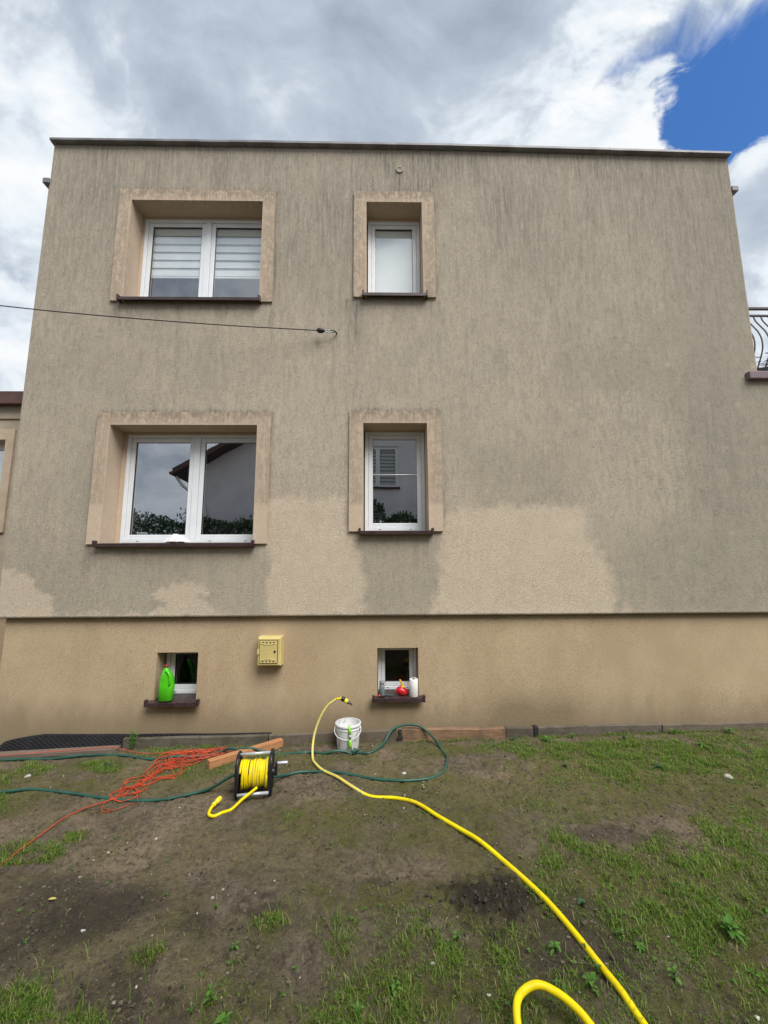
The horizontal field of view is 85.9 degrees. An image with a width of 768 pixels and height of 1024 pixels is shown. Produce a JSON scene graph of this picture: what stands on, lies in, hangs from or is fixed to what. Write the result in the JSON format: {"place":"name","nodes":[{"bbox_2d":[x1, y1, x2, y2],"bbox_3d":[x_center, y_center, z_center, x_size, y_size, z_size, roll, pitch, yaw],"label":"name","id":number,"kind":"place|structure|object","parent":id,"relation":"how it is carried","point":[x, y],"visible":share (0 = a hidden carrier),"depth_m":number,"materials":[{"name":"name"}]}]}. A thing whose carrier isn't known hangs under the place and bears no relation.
{"place":"outdoors","nodes":[
{"label":"outdoors","id":0,"kind":"place"},
{"bbox_2d":[136,532,147,534],"bbox_3d":[-2.826,0.267,4.822,0.124,0.050,0.123,0,-8,-1],"label":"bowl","id":1,"kind":"object","parent":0,"point":[142,533],"visible":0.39,"depth_m":4.78,"materials":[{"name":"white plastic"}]},
{"bbox_2d":[0,729,767,1023],"bbox_3d":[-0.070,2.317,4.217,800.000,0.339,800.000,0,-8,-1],"label":"ground","id":2,"kind":"structure","parent":0,"point":[434,855],"depth_m":2.29,"materials":[{"name":"brown soil"}]},
{"bbox_2d":[0,391,22,667],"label":"annex","id":3,"kind":"object","parent":2,"relation":"on","point":[10,407],"visible":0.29,"depth_m":5.05,"materials":[{"name":"beige paint"}]},
{"bbox_2d":[0,444,4,479],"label":"window","id":4,"kind":"structure","parent":3,"relation":"in","point":[2,446],"depth_m":5.29,"materials":[{"name":"white plastic"}]},
{"bbox_2d":[0,745,120,758],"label":"plank","id":5,"kind":"object","parent":2,"relation":"on","point":[63,752],"visible":0.85,"depth_m":3.98,"materials":[{"name":"wood"}]},
{"bbox_2d":[0,746,232,864],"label":"orange cord","id":6,"kind":"object","parent":2,"relation":"on","point":[181,765],"visible":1,"depth_m":3.61,"materials":[{"name":"orange plastic"}]},
{"bbox_2d":[0,773,234,802],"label":"green hose","id":7,"kind":"object","parent":2,"relation":"on","point":[124,799],"visible":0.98,"depth_m":3.19,"materials":[{"name":"green rubber"}]},
{"bbox_2d":[127,728,139,748],"bbox_3d":[-2.488,2.258,4.086,0.125,0.190,0.115,3,-9,-21],"label":"weed","id":8,"kind":"object","parent":2,"relation":"on","point":[131,739],"visible":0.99,"depth_m":4.09,"materials":[{"name":"green plant"}]},
{"bbox_2d":[0,732,271,750],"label":"dimpled membrane","id":9,"kind":"object","parent":2,"relation":"on","point":[45,741],"visible":0.52,"depth_m":4.16,"materials":[{"name":"black plastic"}]},
{"bbox_2d":[186,1001,195,1013],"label":"weed","id":10,"kind":"object","parent":2,"relation":"on","point":[191,1010],"visible":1,"depth_m":1.61,"materials":[{"name":"green plant"}]},
{"bbox_2d":[122,734,268,748],"bbox_3d":[-1.883,2.380,4.133,1.430,0.262,0.047,0,-8,-1],"label":"edging board","id":11,"kind":"object","parent":2,"relation":"on","point":[186,741],"visible":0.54,"depth_m":4.13,"materials":[{"name":"concrete"}]},
{"bbox_2d":[203,983,216,1004],"bbox_3d":[-0.688,1.934,1.649,0.053,0.066,0.049,0,-8,-1],"label":"weed","id":12,"kind":"object","parent":2,"relation":"on","point":[210,992],"visible":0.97,"depth_m":1.65,"materials":[{"name":"green plant"}]},
{"bbox_2d":[214,1011,232,1023],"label":"weed","id":13,"kind":"object","parent":2,"relation":"on","point":[221,1016],"visible":1,"depth_m":1.56,"materials":[{"name":"green plant"}]},
{"bbox_2d":[0,723,448,781],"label":"green hose","id":14,"kind":"object","parent":2,"relation":"on","point":[354,751],"visible":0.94,"depth_m":3.86,"materials":[{"name":"green rubber"}]},
{"bbox_2d":[348,725,351,748],"bbox_3d":[-0.323,2.143,3.932,0.039,0.197,0.047,0,-8,-1],"label":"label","id":15,"kind":"object","parent":14,"relation":"attached to","point":[350,740],"visible":1,"depth_m":3.92,"materials":[{"name":"green plastic"}]},
{"bbox_2d":[230,941,239,949],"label":"weed","id":16,"kind":"object","parent":2,"relation":"on","point":[234,947],"visible":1,"depth_m":1.89,"materials":[{"name":"green plant"}]},
{"bbox_2d":[207,738,282,768],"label":"timber beam","id":17,"kind":"structure","parent":2,"relation":"on","point":[217,761],"depth_m":3.78,"materials":[{"name":"brown wood"}]},
{"bbox_2d":[207,748,287,817],"bbox_3d":[-1.052,2.018,3.163,0.584,0.320,0.311,5,-9,-32],"label":"hose reel","id":18,"kind":"object","parent":2,"relation":"on","point":[256,773],"visible":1,"depth_m":3.12,"materials":[{"name":"yellow plastic"}]},
{"bbox_2d":[269,728,396,743],"bbox_3d":[-0.513,2.356,4.160,1.280,0.303,0.049,0,-8,-1],"label":"edging board","id":19,"kind":"object","parent":2,"relation":"on","point":[378,735],"visible":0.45,"depth_m":4.15,"materials":[{"name":"wood"}]},
{"bbox_2d":[334,717,360,750],"bbox_3d":[-0.354,2.194,4.052,0.263,0.249,0.260,0,-8,-1],"label":"bucket","id":20,"kind":"object","parent":2,"relation":"on","point":[341,728],"visible":0.89,"depth_m":3.98,"materials":[{"name":"white plastic"}]},
{"bbox_2d":[350,1000,363,1020],"bbox_3d":[-0.104,1.930,1.586,0.037,0.064,0.044,7,-11,-41],"label":"weed","id":21,"kind":"object","parent":2,"relation":"on","point":[357,1009],"visible":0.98,"depth_m":1.59,"materials":[{"name":"green plant"}]},
{"bbox_2d":[0,137,767,744],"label":"house","id":22,"kind":"structure","parent":2,"relation":"on","point":[514,405],"depth_m":4.71,"materials":[{"name":"paint"}]},
{"bbox_2d":[158,664,174,701],"bbox_3d":[-2.252,1.769,4.282,0.142,0.351,0.120,0,-8,-1],"label":"plastic jug","id":23,"kind":"object","parent":22,"relation":"on","point":[166,688],"visible":1,"depth_m":4.24,"materials":[{"name":"green plastic"}]},
{"bbox_2d":[0,305,337,333],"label":"overhead cable","id":24,"kind":"object","parent":22,"relation":"attached to","point":[320,330],"visible":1,"depth_m":4.52,"materials":[{"name":"black metal"}]},
{"bbox_2d":[163,534,190,542],"bbox_3d":[-2.283,0.284,4.536,0.265,0.095,0.240,0,-8,-1],"label":"rag","id":25,"kind":"object","parent":22,"relation":"on","point":[175,538],"visible":1,"depth_m":4.48,"materials":[{"name":"white fabric"}]},
{"bbox_2d":[166,652,197,692],"bbox_3d":[-2.144,1.715,4.526,0.461,0.508,0.077,0,-8,-1],"label":"window","id":26,"kind":"structure","parent":22,"relation":"in","point":[172,657],"depth_m":4.50,"materials":[{"name":"white plastic"}]},
{"bbox_2d":[119,435,256,542],"bbox_3d":[-2.187,-0.277,4.807,1.624,1.275,0.077,0,-8,-1],"label":"window","id":27,"kind":"structure","parent":22,"relation":"in","point":[199,443],"depth_m":4.78,"materials":[{"name":"white plastic"}]},
{"bbox_2d":[140,219,261,296],"bbox_3d":[-2.225,-3.095,5.207,1.595,1.262,0.080,0,-8,-1],"label":"window","id":28,"kind":"structure","parent":22,"relation":"in","point":[206,251],"depth_m":5.24,"materials":[{"name":"white plastic"}]},
{"bbox_2d":[257,635,283,665],"bbox_3d":[-1.185,1.448,4.303,0.252,0.295,0.132,0,-8,-1],"label":"meter box","id":29,"kind":"object","parent":22,"relation":"attached to","point":[270,650],"visible":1,"depth_m":4.25,"materials":[{"name":"yellow plastic"}]},
{"bbox_2d":[259,641,276,662],"bbox_3d":[-1.189,1.439,4.243,0.178,0.223,0.012,0,-8,-1],"label":"door","id":30,"kind":"structure","parent":29,"relation":"in","point":[268,649],"depth_m":4.24,"materials":[{"name":"yellow plastic"}]},
{"bbox_2d":[379,680,384,693],"bbox_3d":[-0.021,1.859,4.368,0.060,0.132,0.060,0,-8,-1],"label":"jar","id":31,"kind":"object","parent":22,"relation":"on","point":[381,687],"visible":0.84,"depth_m":4.35,"materials":[{"name":"grey plastic"}]},
{"bbox_2d":[378,694,392,696],"bbox_3d":[0.023,1.901,4.285,0.173,0.029,0.038,3,-9,-21],"label":"scraper","id":32,"kind":"object","parent":22,"relation":"on","point":[381,695],"visible":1,"depth_m":4.27,"materials":[{"name":"grey plastic"}]},
{"bbox_2d":[368,221,420,292],"bbox_3d":[0.126,-3.137,5.252,0.661,1.189,0.077,0,-8,-1],"label":"window","id":33,"kind":"structure","parent":22,"relation":"in","point":[393,247],"depth_m":5.27,"materials":[{"name":"white plastic"}]},
{"bbox_2d":[365,432,425,530],"bbox_3d":[0.128,-0.364,4.860,0.705,1.190,0.077,0,-8,-1],"label":"window","id":34,"kind":"structure","parent":22,"relation":"in","point":[370,437],"depth_m":4.84,"materials":[{"name":"white plastic"}]},
{"bbox_2d":[378,648,416,688],"bbox_3d":[0.145,1.698,4.569,0.424,0.491,0.077,0,-8,-1],"label":"window","id":35,"kind":"structure","parent":22,"relation":"in","point":[389,684],"depth_m":4.54,"materials":[{"name":"white plastic"}]},
{"bbox_2d":[395,680,407,694],"bbox_3d":[0.187,1.846,4.363,0.136,0.153,0.104,0,-8,-1],"label":"oil can","id":36,"kind":"object","parent":22,"relation":"on","point":[401,689],"visible":1,"depth_m":4.33,"materials":[{"name":"red plastic"}]},
{"bbox_2d":[409,677,417,696],"bbox_3d":[0.310,1.830,4.314,0.091,0.183,0.091,0,-8,-1],"label":"paper roll","id":37,"kind":"object","parent":22,"relation":"on","point":[413,687],"visible":1,"depth_m":4.28,"materials":[{"name":"white paper"}]},
{"bbox_2d":[0,808,767,1023],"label":"grass tufts","id":38,"kind":"object","parent":2,"relation":"on","point":[152,952],"visible":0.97,"depth_m":1.73,"materials":[{"name":"green plant"}]},
{"bbox_2d":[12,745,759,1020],"bbox_3d":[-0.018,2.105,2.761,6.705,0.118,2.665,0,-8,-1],"label":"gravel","id":39,"kind":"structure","parent":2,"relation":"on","point":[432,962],"depth_m":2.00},
{"bbox_2d":[390,978,402,997],"bbox_3d":[0.043,1.940,1.674,0.056,0.050,0.047,-4,-9,25],"label":"weed","id":40,"kind":"object","parent":2,"relation":"on","point":[394,985],"visible":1,"depth_m":1.68,"materials":[{"name":"green plant"}]},
{"bbox_2d":[397,729,401,741],"bbox_3d":[0.157,2.299,4.150,0.040,0.208,0.021,0,-8,-1],"label":"edging stake","id":41,"kind":"object","parent":2,"relation":"on","point":[399,735],"visible":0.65,"depth_m":4.15,"materials":[{"name":"metal"}]},
{"bbox_2d":[402,727,505,741],"bbox_3d":[0.710,2.349,4.178,1.042,0.310,0.054,0,-8,-1],"label":"edging board","id":42,"kind":"object","parent":2,"relation":"on","point":[437,733],"visible":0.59,"depth_m":4.17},
{"bbox_2d":[453,929,461,939],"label":"weed","id":43,"kind":"object","parent":2,"relation":"on","point":[457,936],"visible":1,"depth_m":1.90,"materials":[{"name":"green plant"}]},
{"bbox_2d":[311,696,647,1023],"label":"garden hose","id":44,"kind":"object","parent":2,"relation":"on","point":[524,990],"visible":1,"depth_m":1.85,"materials":[{"name":"yellow plastic"}]},
{"bbox_2d":[426,868,545,938],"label":"soil clods","id":45,"kind":"object","parent":2,"relation":"on","point":[485,900],"visible":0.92,"depth_m":2.11,"materials":[{"name":"brown soil"}]},
{"bbox_2d":[505,726,533,738],"bbox_3d":[1.378,2.347,4.189,0.277,0.311,0.045,0,-8,-1],"label":"edging board","id":46,"kind":"object","parent":2,"relation":"on","point":[518,731],"visible":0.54,"depth_m":4.18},
{"bbox_2d":[532,725,537,736],"bbox_3d":[1.543,2.291,4.199,0.040,0.222,0.058,0,-8,-1],"label":"edging stake","id":47,"kind":"object","parent":2,"relation":"on","point":[535,729],"visible":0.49,"depth_m":4.18,"materials":[{"name":"metal"}]},
{"bbox_2d":[548,940,560,955],"bbox_3d":[0.761,1.948,1.843,0.067,0.037,0.060,0,-8,-1],"label":"weed","id":48,"kind":"object","parent":2,"relation":"on","point":[557,946],"visible":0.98,"depth_m":1.84,"materials":[{"name":"green plant"}]},
{"bbox_2d":[577,897,585,906],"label":"weed","id":49,"kind":"object","parent":2,"relation":"on","point":[580,900],"visible":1,"depth_m":2.08,"materials":[{"name":"green plant"}]},
{"bbox_2d":[582,971,596,990],"bbox_3d":[0.840,1.910,1.671,0.056,0.058,0.066,-8,-11,43],"label":"weed","id":50,"kind":"object","parent":2,"relation":"on","point":[590,982],"visible":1,"depth_m":1.68,"materials":[{"name":"green plant"}]},
{"bbox_2d":[592,958,601,973],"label":"weed","id":51,"kind":"object","parent":2,"relation":"on","point":[597,967],"visible":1,"depth_m":1.74,"materials":[{"name":"green plant"}]},
{"bbox_2d":[538,723,661,735],"bbox_3d":[2.204,2.338,4.209,1.265,0.327,0.047,0,-8,-1],"label":"edging board","id":52,"kind":"object","parent":2,"relation":"on","point":[586,729],"visible":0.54,"depth_m":4.21,"materials":[{"name":"grey concrete"}]},
{"bbox_2d":[615,928,625,938],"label":"weed","id":53,"kind":"object","parent":2,"relation":"on","point":[619,932],"visible":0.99,"depth_m":1.91,"materials":[{"name":"green plant"}]},
{"bbox_2d":[634,941,646,953],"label":"weed","id":54,"kind":"object","parent":2,"relation":"on","point":[638,944],"visible":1,"depth_m":1.83,"materials":[{"name":"green plant"}]},
{"bbox_2d":[651,762,665,769],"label":"weed","id":55,"kind":"object","parent":2,"relation":"on","point":[658,765],"visible":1,"depth_m":3.50,"materials":[{"name":"green plant"}]},
{"bbox_2d":[667,965,681,984],"bbox_3d":[1.201,1.911,1.706,0.048,0.051,0.056,-6,-10,35],"label":"weed","id":56,"kind":"object","parent":2,"relation":"on","point":[674,970],"visible":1,"depth_m":1.70,"materials":[{"name":"green plant"}]},
{"bbox_2d":[661,721,767,731],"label":"edging board","id":57,"kind":"object","parent":2,"relation":"on","point":[722,726],"visible":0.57,"depth_m":4.24,"materials":[{"name":"grey concrete"}]},
{"bbox_2d":[724,774,732,778],"bbox_3d":[2.757,2.119,3.300,0.054,0.033,0.065,2,-8,-19],"label":"stone","id":58,"kind":"object","parent":2,"relation":"on","point":[728,776],"visible":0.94,"depth_m":3.29,"materials":[{"name":"white stone"}]},
{"bbox_2d":[719,913,747,946],"bbox_3d":[1.606,1.928,1.898,0.092,0.073,0.111,0,-8,-1],"label":"weed","id":59,"kind":"object","parent":2,"relation":"on","point":[727,918],"visible":1,"depth_m":1.91,"materials":[{"name":"green plant"}]},
{"bbox_2d":[745,371,767,451],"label":"terrace wing","id":60,"kind":"structure","parent":2,"relation":"on","point":[761,377],"depth_m":4.79,"materials":[{"name":"beige paint"}]},
{"bbox_2d":[748,307,767,370],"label":"terrace railing","id":61,"kind":"object","parent":60,"relation":"on","point":[756,315],"visible":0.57,"depth_m":5.11,"materials":[{"name":"grey metal"}]},
{"bbox_2d":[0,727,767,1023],"bbox_3d":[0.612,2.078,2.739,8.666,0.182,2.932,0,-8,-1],"label":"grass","id":62,"kind":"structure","parent":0,"point":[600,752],"depth_m":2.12,"materials":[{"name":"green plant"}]},
{"bbox_2d":[0,0,767,390],"label":"sky","id":63,"kind":"structure","parent":0,"point":[634,74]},
{"bbox_2d":[8,733,767,1019],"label":"dry straw","id":64,"kind":"object","parent":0,"point":[416,877],"visible":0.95,"depth_m":2.48,"materials":[{"name":"beige plant"}]}
]}

